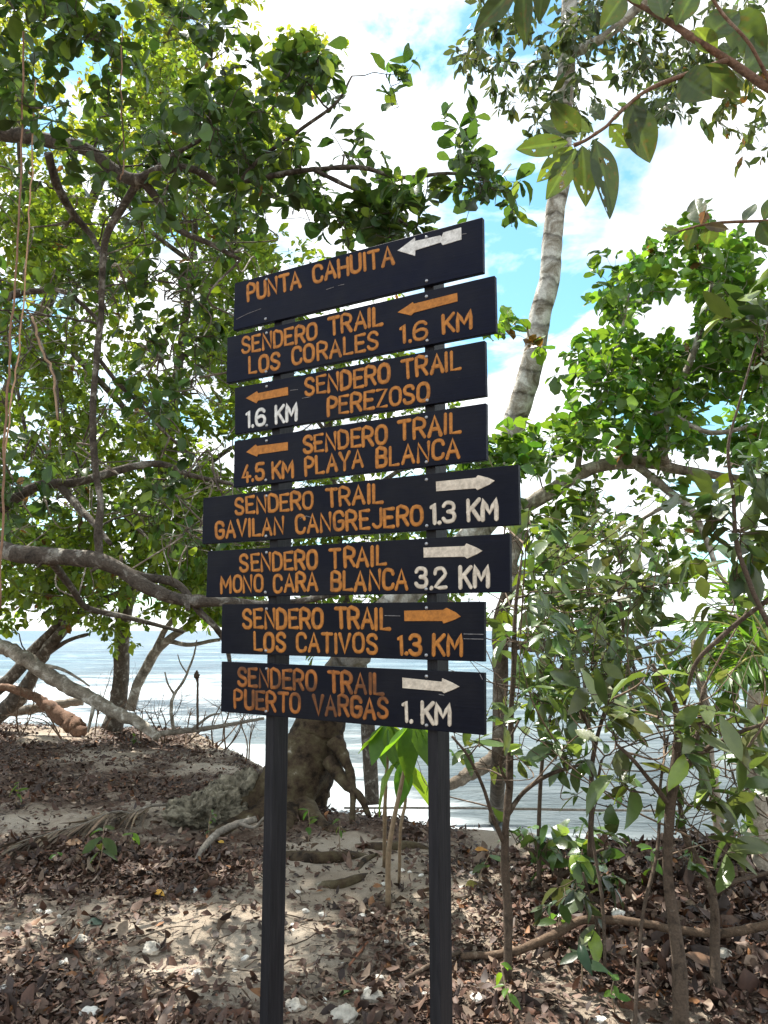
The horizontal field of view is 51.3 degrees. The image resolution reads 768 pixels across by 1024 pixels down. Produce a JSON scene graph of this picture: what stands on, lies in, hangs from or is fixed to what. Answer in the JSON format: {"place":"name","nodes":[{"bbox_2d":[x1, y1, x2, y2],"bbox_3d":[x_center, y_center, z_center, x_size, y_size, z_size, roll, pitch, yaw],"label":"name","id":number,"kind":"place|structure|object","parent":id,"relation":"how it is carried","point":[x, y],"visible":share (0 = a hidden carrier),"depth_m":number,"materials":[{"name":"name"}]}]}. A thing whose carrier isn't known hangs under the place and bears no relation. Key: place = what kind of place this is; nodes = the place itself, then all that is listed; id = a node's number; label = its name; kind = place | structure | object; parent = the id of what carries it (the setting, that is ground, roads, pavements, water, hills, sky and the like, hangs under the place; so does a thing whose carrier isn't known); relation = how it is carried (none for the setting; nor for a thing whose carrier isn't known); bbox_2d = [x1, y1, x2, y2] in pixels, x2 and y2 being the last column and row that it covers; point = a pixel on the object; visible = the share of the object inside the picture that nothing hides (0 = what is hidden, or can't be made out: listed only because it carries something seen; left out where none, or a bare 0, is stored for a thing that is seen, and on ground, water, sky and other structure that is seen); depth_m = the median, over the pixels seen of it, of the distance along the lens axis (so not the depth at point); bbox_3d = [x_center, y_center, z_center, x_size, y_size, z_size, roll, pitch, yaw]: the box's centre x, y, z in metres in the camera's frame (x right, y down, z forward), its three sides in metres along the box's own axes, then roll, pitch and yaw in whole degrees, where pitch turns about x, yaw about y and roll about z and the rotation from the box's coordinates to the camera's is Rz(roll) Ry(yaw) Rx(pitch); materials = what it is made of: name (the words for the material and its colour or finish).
{"place":"outdoors","nodes":[
{"label":"outdoors","id":0,"kind":"place"},
{"bbox_2d":[0,724,767,1023],"bbox_3d":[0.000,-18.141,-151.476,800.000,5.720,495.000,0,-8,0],"label":"ground","id":1,"kind":"structure","parent":0,"point":[235,941],"depth_m":4.62,"materials":[{"name":"soil"}]},
{"bbox_2d":[10,782,27,807],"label":"seedling","id":2,"kind":"object","parent":1,"relation":"on","point":[19,790],"visible":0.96,"depth_m":6.64,"materials":[{"name":"green plant"}]},
{"bbox_2d":[0,644,56,734],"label":"bare shrub","id":3,"kind":"object","parent":1,"relation":"on","point":[16,717],"visible":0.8,"depth_m":11.20,"materials":[{"name":"brown plant"}]},
{"bbox_2d":[4,687,59,737],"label":"bare shrub","id":4,"kind":"object","parent":1,"relation":"on","point":[53,726],"visible":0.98,"depth_m":10.79,"materials":[{"name":"brown plant"}]},
{"bbox_2d":[0,683,86,736],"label":"driftwood stump","id":5,"kind":"object","parent":1,"relation":"on","point":[72,724],"visible":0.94,"depth_m":11.10,"materials":[{"name":"brown wood"}]},
{"bbox_2d":[11,698,83,716],"bbox_3d":[-5.251,2.937,11.995,1.494,0.312,0.166,0,-8,0],"label":"driftwood log","id":6,"kind":"object","parent":1,"relation":"on","point":[67,703],"visible":0.52,"depth_m":11.95,"materials":[{"name":"wood"}]},
{"bbox_2d":[0,177,151,723],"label":"tree","id":7,"kind":"object","parent":1,"relation":"on","point":[48,245],"visible":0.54,"depth_m":9.92,"materials":[{"name":"green plant"}]},
{"bbox_2d":[61,897,98,914],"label":"twig","id":8,"kind":"object","parent":1,"relation":"on","point":[75,903],"visible":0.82,"depth_m":4.59,"materials":[{"name":"wood"}]},
{"bbox_2d":[72,934,87,943],"bbox_3d":[-1.552,2.187,4.080,0.072,0.055,0.096,6,-10,-35],"label":"stone","id":9,"kind":"object","parent":1,"relation":"on","point":[81,937],"visible":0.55,"depth_m":4.07,"materials":[{"name":"stone"}]},
{"bbox_2d":[0,638,160,740],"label":"fallen log","id":10,"kind":"object","parent":1,"relation":"on","point":[32,663],"visible":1,"depth_m":9.63,"materials":[{"name":"grey wood"}]},
{"bbox_2d":[0,803,165,858],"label":"palm frond","id":11,"kind":"object","parent":1,"relation":"on","point":[97,819],"visible":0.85,"depth_m":6.10,"materials":[{"name":"brown plant"}]},
{"bbox_2d":[78,1006,100,1016],"bbox_3d":[-1.213,2.070,3.310,0.069,0.050,0.086,-4,-9,24],"label":"stone","id":12,"kind":"object","parent":1,"relation":"on","point":[92,1009],"visible":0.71,"depth_m":3.30,"materials":[{"name":"stone"}]},
{"bbox_2d":[87,917,102,924],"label":"fallen leaf","id":13,"kind":"object","parent":1,"relation":"on","point":[95,920],"visible":0.82,"depth_m":4.36,"materials":[{"name":"green plant"}]},
{"bbox_2d":[91,646,145,735],"bbox_3d":[-3.685,2.446,11.289,0.982,1.382,1.029,0,-8,0],"label":"bare shrub","id":14,"kind":"object","parent":1,"relation":"on","point":[98,713],"visible":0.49,"depth_m":11.14,"materials":[{"name":"brown plant"}]},
{"bbox_2d":[123,833,139,846],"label":"seedling","id":15,"kind":"object","parent":1,"relation":"on","point":[136,838],"visible":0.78,"depth_m":5.77,"materials":[{"name":"green plant"}]},
{"bbox_2d":[112,688,170,741],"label":"bare shrub","id":16,"kind":"object","parent":1,"relation":"on","point":[140,711],"visible":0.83,"depth_m":10.55,"materials":[{"name":"brown plant"}]},
{"bbox_2d":[142,941,159,955],"bbox_3d":[-1.150,2.158,3.969,0.089,0.058,0.115,1,-9,-10],"label":"stone","id":17,"kind":"object","parent":1,"relation":"on","point":[150,948],"visible":0.98,"depth_m":3.94,"materials":[{"name":"stone"}]},
{"bbox_2d":[115,926,192,938],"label":"twig","id":18,"kind":"object","parent":1,"relation":"on","point":[160,930],"visible":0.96,"depth_m":4.20,"materials":[{"name":"wood"}]},
{"bbox_2d":[155,889,163,895],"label":"fallen leaf","id":19,"kind":"object","parent":1,"relation":"on","point":[158,892],"visible":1,"depth_m":4.76,"materials":[{"name":"yellow plant"}]},
{"bbox_2d":[124,679,195,743],"bbox_3d":[-2.967,2.537,9.900,1.364,0.901,0.855,6,-10,-34],"label":"bare shrub","id":20,"kind":"object","parent":1,"relation":"on","point":[160,711],"visible":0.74,"depth_m":10.15,"materials":[{"name":"brown plant"}]},
{"bbox_2d":[0,0,349,425],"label":"tree","id":21,"kind":"object","parent":1,"relation":"on","point":[6,178],"visible":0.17,"depth_m":12.35,"materials":[{"name":"green plant"}]},
{"bbox_2d":[48,0,306,731],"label":"tree","id":22,"kind":"object","parent":1,"relation":"on","point":[132,433],"visible":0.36,"depth_m":9.53,"materials":[{"name":"green plant"}]},
{"bbox_2d":[164,640,196,729],"bbox_3d":[-2.549,2.155,9.993,0.404,1.102,0.051,0,-8,0],"label":"dead tree","id":23,"kind":"object","parent":1,"relation":"on","point":[174,693],"visible":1,"depth_m":9.98,"materials":[{"name":"wood"}]},
{"bbox_2d":[192,968,201,974],"bbox_3d":[-0.865,2.125,3.690,0.050,0.029,0.029,-7,-13,-33],"label":"coral fragment","id":24,"kind":"object","parent":1,"relation":"on","point":[199,971],"visible":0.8,"depth_m":3.69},
{"bbox_2d":[194,670,199,729],"bbox_3d":[-2.295,2.293,9.764,0.078,0.708,0.077,-5,-10,31],"label":"dead tree","id":25,"kind":"object","parent":1,"relation":"on","point":[196,675],"visible":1,"depth_m":9.76,"materials":[{"name":"brown plant"}]},
{"bbox_2d":[183,706,216,744],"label":"bare shrub","id":26,"kind":"object","parent":1,"relation":"on","point":[190,714],"visible":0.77,"depth_m":10.47,"materials":[{"name":"brown plant"}]},
{"bbox_2d":[161,779,247,830],"bbox_3d":[-1.437,2.535,6.605,0.748,0.571,0.839,2,-9,-11],"label":"boulder","id":27,"kind":"object","parent":1,"relation":"on","point":[194,808],"visible":0.63,"depth_m":6.39,"materials":[{"name":"stone"}]},
{"bbox_2d":[205,810,216,836],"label":"seedling","id":28,"kind":"object","parent":1,"relation":"on","point":[214,820],"visible":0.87,"depth_m":5.83,"materials":[{"name":"green plant"}]},
{"bbox_2d":[180,984,244,995],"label":"twig","id":29,"kind":"object","parent":1,"relation":"on","point":[210,985],"visible":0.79,"depth_m":3.55,"materials":[{"name":"wood"}]},
{"bbox_2d":[196,902,249,908],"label":"twig","id":30,"kind":"object","parent":1,"relation":"on","point":[222,903],"visible":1,"depth_m":4.55,"materials":[{"name":"wood"}]},
{"bbox_2d":[210,924,237,951],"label":"twig","id":31,"kind":"object","parent":1,"relation":"on","point":[220,938],"visible":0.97,"depth_m":4.08,"materials":[{"name":"wood"}]},
{"bbox_2d":[194,816,263,863],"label":"fallen branch","id":32,"kind":"object","parent":1,"relation":"on","point":[222,830],"visible":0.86,"depth_m":5.77,"materials":[{"name":"wood"}]},
{"bbox_2d":[202,697,262,749],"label":"bare shrub","id":33,"kind":"object","parent":1,"relation":"on","point":[234,738],"visible":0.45,"depth_m":10.01,"materials":[{"name":"brown plant"}]},
{"bbox_2d":[211,657,254,751],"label":"bare shrub","id":34,"kind":"object","parent":1,"relation":"on","point":[222,740],"visible":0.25,"depth_m":10.38,"materials":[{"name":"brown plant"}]},
{"bbox_2d":[214,968,257,971],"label":"twig","id":35,"kind":"object","parent":1,"relation":"on","point":[239,969],"visible":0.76,"depth_m":3.73,"materials":[{"name":"wood"}]},
{"bbox_2d":[211,712,262,759],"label":"bare shrub","id":36,"kind":"object","parent":1,"relation":"on","point":[247,754],"visible":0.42,"depth_m":9.82,"materials":[{"name":"brown plant"}]},
{"bbox_2d":[216,766,258,805],"bbox_3d":[-1.195,2.525,6.978,0.409,0.595,0.642,-7,-11,40],"label":"boulder","id":37,"kind":"object","parent":1,"relation":"on","point":[245,778],"visible":0.23,"depth_m":6.85,"materials":[{"name":"stone"}]},
{"bbox_2d":[241,955,248,960],"bbox_3d":[-0.679,2.176,3.903,0.045,0.022,0.032,-10,8,-32],"label":"coral fragment","id":38,"kind":"object","parent":1,"relation":"on","point":[244,957],"visible":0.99,"depth_m":3.89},
{"bbox_2d":[0,0,536,661],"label":"tree","id":39,"kind":"object","parent":1,"relation":"on","point":[378,216],"visible":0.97,"depth_m":4.45,"materials":[{"name":"green plant"}]},
{"bbox_2d":[0,31,24,608],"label":"vine","id":40,"kind":"object","parent":39,"relation":"hanging from","point":[9,360],"visible":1,"depth_m":3.55,"materials":[{"name":"plant"}]},
{"bbox_2d":[5,79,36,456],"bbox_3d":[-1.674,-1.148,3.707,0.045,1.881,0.020,0,-8,0],"label":"vine","id":41,"kind":"object","parent":39,"relation":"hanging from","point":[24,283],"visible":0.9,"depth_m":3.69,"materials":[{"name":"plant"}]},
{"bbox_2d":[31,316,58,419],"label":"vine","id":42,"kind":"object","parent":39,"relation":"hanging from","point":[45,359],"visible":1,"depth_m":4.15,"materials":[{"name":"plant"}]},
{"bbox_2d":[119,24,124,179],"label":"vine","id":43,"kind":"object","parent":39,"relation":"hanging from","point":[122,99],"visible":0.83,"depth_m":4.05,"materials":[{"name":"plant"}]},
{"bbox_2d":[474,0,550,45],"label":"overhanging branch","id":44,"kind":"object","parent":39,"relation":"hanging from","point":[492,12],"visible":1,"depth_m":2.81,"materials":[{"name":"green plant"}]},
{"bbox_2d":[516,0,767,218],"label":"overhanging branch","id":45,"kind":"object","parent":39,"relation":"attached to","point":[745,31],"visible":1,"depth_m":2.84,"materials":[{"name":"plant"}]},
{"bbox_2d":[285,997,306,1011],"bbox_3d":[-0.372,2.079,3.369,0.097,0.058,0.077,1,-8,-4],"label":"stone","id":46,"kind":"object","parent":1,"relation":"on","point":[295,1005],"visible":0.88,"depth_m":3.35,"materials":[{"name":"stone"}]},
{"bbox_2d":[285,914,326,921],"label":"twig","id":47,"kind":"object","parent":1,"relation":"on","point":[307,919],"visible":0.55,"depth_m":4.39,"materials":[{"name":"wood"}]},
{"bbox_2d":[287,932,336,946],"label":"twig","id":48,"kind":"object","parent":1,"relation":"on","point":[306,939],"visible":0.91,"depth_m":4.04,"materials":[{"name":"wood"}]},
{"bbox_2d":[333,818,344,848],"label":"seedling","id":49,"kind":"object","parent":1,"relation":"on","point":[340,831],"visible":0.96,"depth_m":5.68,"materials":[{"name":"green plant"}]},
{"bbox_2d":[318,955,365,960],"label":"twig","id":50,"kind":"object","parent":1,"relation":"on","point":[359,958],"visible":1,"depth_m":3.84,"materials":[{"name":"wood"}]},
{"bbox_2d":[330,1003,358,1023],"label":"stone","id":51,"kind":"object","parent":1,"relation":"on","point":[346,1013],"visible":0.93,"depth_m":3.23,"materials":[{"name":"stone"}]},
{"bbox_2d":[202,217,520,1023],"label":"trail sign","id":52,"kind":"object","parent":1,"relation":"on","point":[438,701],"visible":1,"depth_m":2.79,"materials":[{"name":"black wood"}]},
{"bbox_2d":[209,232,522,804],"bbox_3d":[-0.388,-0.077,8.853,3.660,6.333,2.652,0,-8,0],"label":"tree","id":53,"kind":"object","parent":1,"relation":"on","point":[371,782],"visible":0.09,"depth_m":8.77,"materials":[{"name":"plant"}]},
{"bbox_2d":[348,920,386,965],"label":"fallen branch","id":54,"kind":"object","parent":1,"relation":"on","point":[359,953],"visible":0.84,"depth_m":3.92,"materials":[{"name":"brown wood"}]},
{"bbox_2d":[360,989,384,1003],"bbox_3d":[-0.049,2.097,3.451,0.111,0.059,0.080,-3,-9,16],"label":"stone","id":55,"kind":"object","parent":1,"relation":"on","point":[366,995],"visible":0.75,"depth_m":3.43,"materials":[{"name":"stone"}]},
{"bbox_2d":[0,720,767,1023],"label":"leaf litter","id":56,"kind":"object","parent":1,"relation":"on","point":[752,969],"visible":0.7,"depth_m":4.24,"materials":[{"name":"brown plant"}]},
{"bbox_2d":[66,838,81,844],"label":"fallen leaf","id":57,"kind":"object","parent":56,"relation":"on","point":[69,842],"visible":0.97,"depth_m":5.70,"materials":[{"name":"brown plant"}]},
{"bbox_2d":[82,825,116,872],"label":"seedling","id":58,"kind":"object","parent":56,"relation":"on","point":[109,844],"visible":0.92,"depth_m":5.21,"materials":[{"name":"green plant"}]},
{"bbox_2d":[140,977,190,984],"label":"twig","id":59,"kind":"object","parent":56,"relation":"on","point":[166,980],"visible":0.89,"depth_m":3.56,"materials":[{"name":"wood"}]},
{"bbox_2d":[126,468,268,711],"bbox_3d":[-2.187,1.103,10.471,1.978,3.084,2.584,4,-9,-23],"label":"tree","id":60,"kind":"object","parent":56,"relation":"on","point":[162,643],"visible":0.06,"depth_m":10.79,"materials":[{"name":"green plant"}]},
{"bbox_2d":[157,713,264,735],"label":"fallen branch","id":61,"kind":"object","parent":56,"relation":"on","point":[182,731],"visible":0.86,"depth_m":9.91,"materials":[{"name":"wood"}]},
{"bbox_2d":[298,808,316,841],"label":"seedling","id":62,"kind":"object","parent":56,"relation":"on","point":[308,829],"visible":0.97,"depth_m":5.92,"materials":[{"name":"green plant"}]},
{"bbox_2d":[311,983,329,1011],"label":"twig","id":63,"kind":"object","parent":56,"relation":"on","point":[318,998],"visible":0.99,"depth_m":3.37,"materials":[{"name":"wood"}]},
{"bbox_2d":[368,980,421,982],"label":"twig","id":64,"kind":"object","parent":56,"relation":"on","point":[398,982],"visible":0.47,"depth_m":3.65,"materials":[{"name":"wood"}]},
{"bbox_2d":[410,894,470,898],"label":"twig","id":65,"kind":"object","parent":56,"relation":"on","point":[451,897],"visible":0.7,"depth_m":4.57,"materials":[{"name":"wood"}]},
{"bbox_2d":[475,847,487,850],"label":"fallen leaf","id":66,"kind":"object","parent":56,"relation":"on","point":[480,849],"visible":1,"depth_m":5.58,"materials":[{"name":"orange plant"}]},
{"bbox_2d":[472,854,499,886],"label":"seedling","id":67,"kind":"object","parent":56,"relation":"on","point":[478,867],"visible":0.81,"depth_m":4.84,"materials":[{"name":"green plant"}]},
{"bbox_2d":[494,962,520,1023],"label":"seedling","id":68,"kind":"object","parent":56,"relation":"on","point":[512,998],"visible":1,"depth_m":3.23,"materials":[{"name":"green plant"}]},
{"bbox_2d":[537,903,572,944],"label":"seedling","id":69,"kind":"object","parent":56,"relation":"on","point":[565,913],"visible":0.77,"depth_m":4.01,"materials":[{"name":"green plant"}]},
{"bbox_2d":[559,944,612,989],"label":"seedling","id":70,"kind":"object","parent":56,"relation":"on","point":[588,964],"visible":0.92,"depth_m":3.59,"materials":[{"name":"green plant"}]},
{"bbox_2d":[460,915,767,959],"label":"fallen branch","id":71,"kind":"object","parent":56,"relation":"on","point":[566,928],"visible":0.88,"depth_m":3.90,"materials":[{"name":"brown wood"}]},
{"bbox_2d":[604,972,630,1011],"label":"seedling","id":72,"kind":"object","parent":56,"relation":"on","point":[618,995],"visible":0.93,"depth_m":3.41,"materials":[{"name":"green plant"}]},
{"bbox_2d":[611,908,624,915],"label":"stone","id":73,"kind":"object","parent":56,"relation":"on","point":[617,912],"visible":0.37,"depth_m":4.35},
{"bbox_2d":[637,843,662,887],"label":"seedling","id":74,"kind":"object","parent":56,"relation":"on","point":[642,846],"visible":0.76,"depth_m":4.85,"materials":[{"name":"green plant"}]},
{"bbox_2d":[653,976,666,1023],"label":"twig","id":75,"kind":"object","parent":56,"relation":"on","point":[654,998],"visible":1,"depth_m":3.44,"materials":[{"name":"wood"}]},
{"bbox_2d":[678,841,709,871],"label":"seedling","id":76,"kind":"object","parent":56,"relation":"on","point":[686,851],"visible":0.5,"depth_m":5.14,"materials":[{"name":"green plant"}]},
{"bbox_2d":[685,952,722,968],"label":"fallen leaf","id":77,"kind":"object","parent":56,"relation":"on","point":[700,958],"visible":0.55,"depth_m":3.71,"materials":[{"name":"brown plant"}]},
{"bbox_2d":[358,726,427,908],"bbox_3d":[0.069,1.776,4.824,0.456,1.081,1.099,0,-8,0],"label":"sapling","id":78,"kind":"object","parent":1,"relation":"on","point":[402,749],"visible":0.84,"depth_m":4.64,"materials":[{"name":"green plant"}]},
{"bbox_2d":[403,950,460,981],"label":"fallen branch","id":79,"kind":"object","parent":1,"relation":"on","point":[422,969],"visible":0.67,"depth_m":3.71,"materials":[{"name":"wood"}]},
{"bbox_2d":[466,880,476,886],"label":"fallen leaf","id":80,"kind":"object","parent":1,"relation":"on","point":[469,883],"visible":0.73,"depth_m":4.84,"materials":[{"name":"green plant"}]},
{"bbox_2d":[470,992,481,1003],"bbox_3d":[0.397,2.076,3.416,0.070,0.046,0.055,-7,-11,39],"label":"stone","id":81,"kind":"object","parent":1,"relation":"on","point":[478,997],"visible":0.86,"depth_m":3.40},
{"bbox_2d":[205,0,767,888],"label":"tree","id":82,"kind":"object","parent":1,"relation":"on","point":[319,758],"visible":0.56,"depth_m":7.28,"materials":[{"name":"green plant"}]},
{"bbox_2d":[417,456,656,981],"bbox_3d":[0.699,0.919,3.863,1.176,2.463,1.385,0,-8,0],"label":"shrub","id":83,"kind":"object","parent":1,"relation":"on","point":[540,609],"visible":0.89,"depth_m":3.81,"materials":[{"name":"green plant"}]},
{"bbox_2d":[515,974,570,1003],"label":"twig","id":84,"kind":"object","parent":1,"relation":"on","point":[562,1000],"visible":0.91,"depth_m":3.49,"materials":[{"name":"wood"}]},
{"bbox_2d":[491,804,631,889],"bbox_3d":[1.083,2.025,4.768,0.834,0.621,0.862,0,-8,0],"label":"shrub","id":85,"kind":"object","parent":1,"relation":"on","point":[577,863],"visible":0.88,"depth_m":4.73,"materials":[{"name":"green plant"}]},
{"bbox_2d":[529,872,623,962],"bbox_3d":[0.972,2.000,3.959,0.383,0.438,0.525,-6,-10,36],"label":"shrub","id":86,"kind":"object","parent":1,"relation":"on","point":[577,898],"visible":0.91,"depth_m":3.88,"materials":[{"name":"green plant"}]},
{"bbox_2d":[470,432,728,883],"bbox_3d":[1.368,0.855,4.737,1.490,2.650,1.406,4,-9,-23],"label":"shrub","id":87,"kind":"object","parent":1,"relation":"on","point":[612,666],"visible":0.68,"depth_m":4.57,"materials":[{"name":"green plant"}]},
{"bbox_2d":[593,1016,606,1023],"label":"coral fragment","id":88,"kind":"object","parent":1,"relation":"on","point":[600,1019],"visible":1,"depth_m":3.32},
{"bbox_2d":[446,198,767,823],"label":"tree","id":89,"kind":"object","parent":1,"relation":"on","point":[676,364],"visible":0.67,"depth_m":6.45,"materials":[{"name":"green plant"}]},
{"bbox_2d":[550,648,658,723],"bbox_3d":[1.540,1.346,6.041,1.101,0.721,0.908,0,-8,0],"label":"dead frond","id":90,"kind":"object","parent":89,"relation":"hanging from","point":[628,687],"visible":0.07,"depth_m":5.93,"materials":[{"name":"green plant"}]},
{"bbox_2d":[520,589,767,1023],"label":"shrub","id":91,"kind":"object","parent":1,"relation":"on","point":[589,735],"visible":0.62,"depth_m":3.67,"materials":[{"name":"green plant"}]},
{"bbox_2d":[530,637,767,993],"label":"shrub","id":92,"kind":"object","parent":1,"relation":"on","point":[714,942],"visible":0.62,"depth_m":3.55,"materials":[{"name":"green plant"}]},
{"bbox_2d":[550,601,767,1023],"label":"shrub","id":93,"kind":"object","parent":1,"relation":"on","point":[688,751],"visible":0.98,"depth_m":3.31,"materials":[{"name":"green plant"}]},
{"bbox_2d":[645,558,767,742],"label":"palm","id":94,"kind":"object","parent":1,"relation":"on","point":[753,675],"visible":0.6,"depth_m":4.23,"materials":[{"name":"green plant"}]},
{"bbox_2d":[691,639,724,832],"bbox_3d":[2.831,1.940,6.991,0.207,1.634,0.110,0,-8,0],"label":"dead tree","id":95,"kind":"object","parent":1,"relation":"on","point":[717,825],"visible":0.17,"depth_m":6.92,"materials":[{"name":"wood"}]},
{"bbox_2d":[720,947,731,958],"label":"stone","id":96,"kind":"object","parent":1,"relation":"on","point":[724,953],"visible":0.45,"depth_m":3.81,"materials":[{"name":"stone"}]},
{"bbox_2d":[744,657,767,870],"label":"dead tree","id":97,"kind":"object","parent":1,"relation":"on","point":[758,860],"visible":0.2,"depth_m":4.74,"materials":[{"name":"wood"}]},
{"bbox_2d":[0,631,767,841],"bbox_3d":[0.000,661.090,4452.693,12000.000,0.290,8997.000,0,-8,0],"label":"sea","id":98,"kind":"structure","parent":0,"point":[83,658],"depth_m":18.59,"materials":[{"name":"blue liquid"}]},
{"bbox_2d":[450,749,491,789],"bbox_3d":[0.995,2.896,9.017,0.767,0.441,0.174,4,-9,-25],"label":"driftwood log","id":99,"kind":"object","parent":98,"relation":"on","point":[463,777],"visible":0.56,"depth_m":8.94,"materials":[{"name":"wood"}]},
{"bbox_2d":[0,0,767,630],"label":"sky","id":100,"kind":"structure","parent":0,"point":[685,166],"materials":[{"name":"white"}]},
{"bbox_2d":[661,268,767,704],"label":"shrub","id":101,"kind":"object","parent":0,"point":[745,576],"visible":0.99,"depth_m":3.13,"materials":[{"name":"green plant"}]},
{"bbox_2d":[661,198,767,249],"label":"overhanging branch","id":102,"kind":"object","parent":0,"point":[698,213],"visible":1,"depth_m":3.21,"materials":[{"name":"plant"}]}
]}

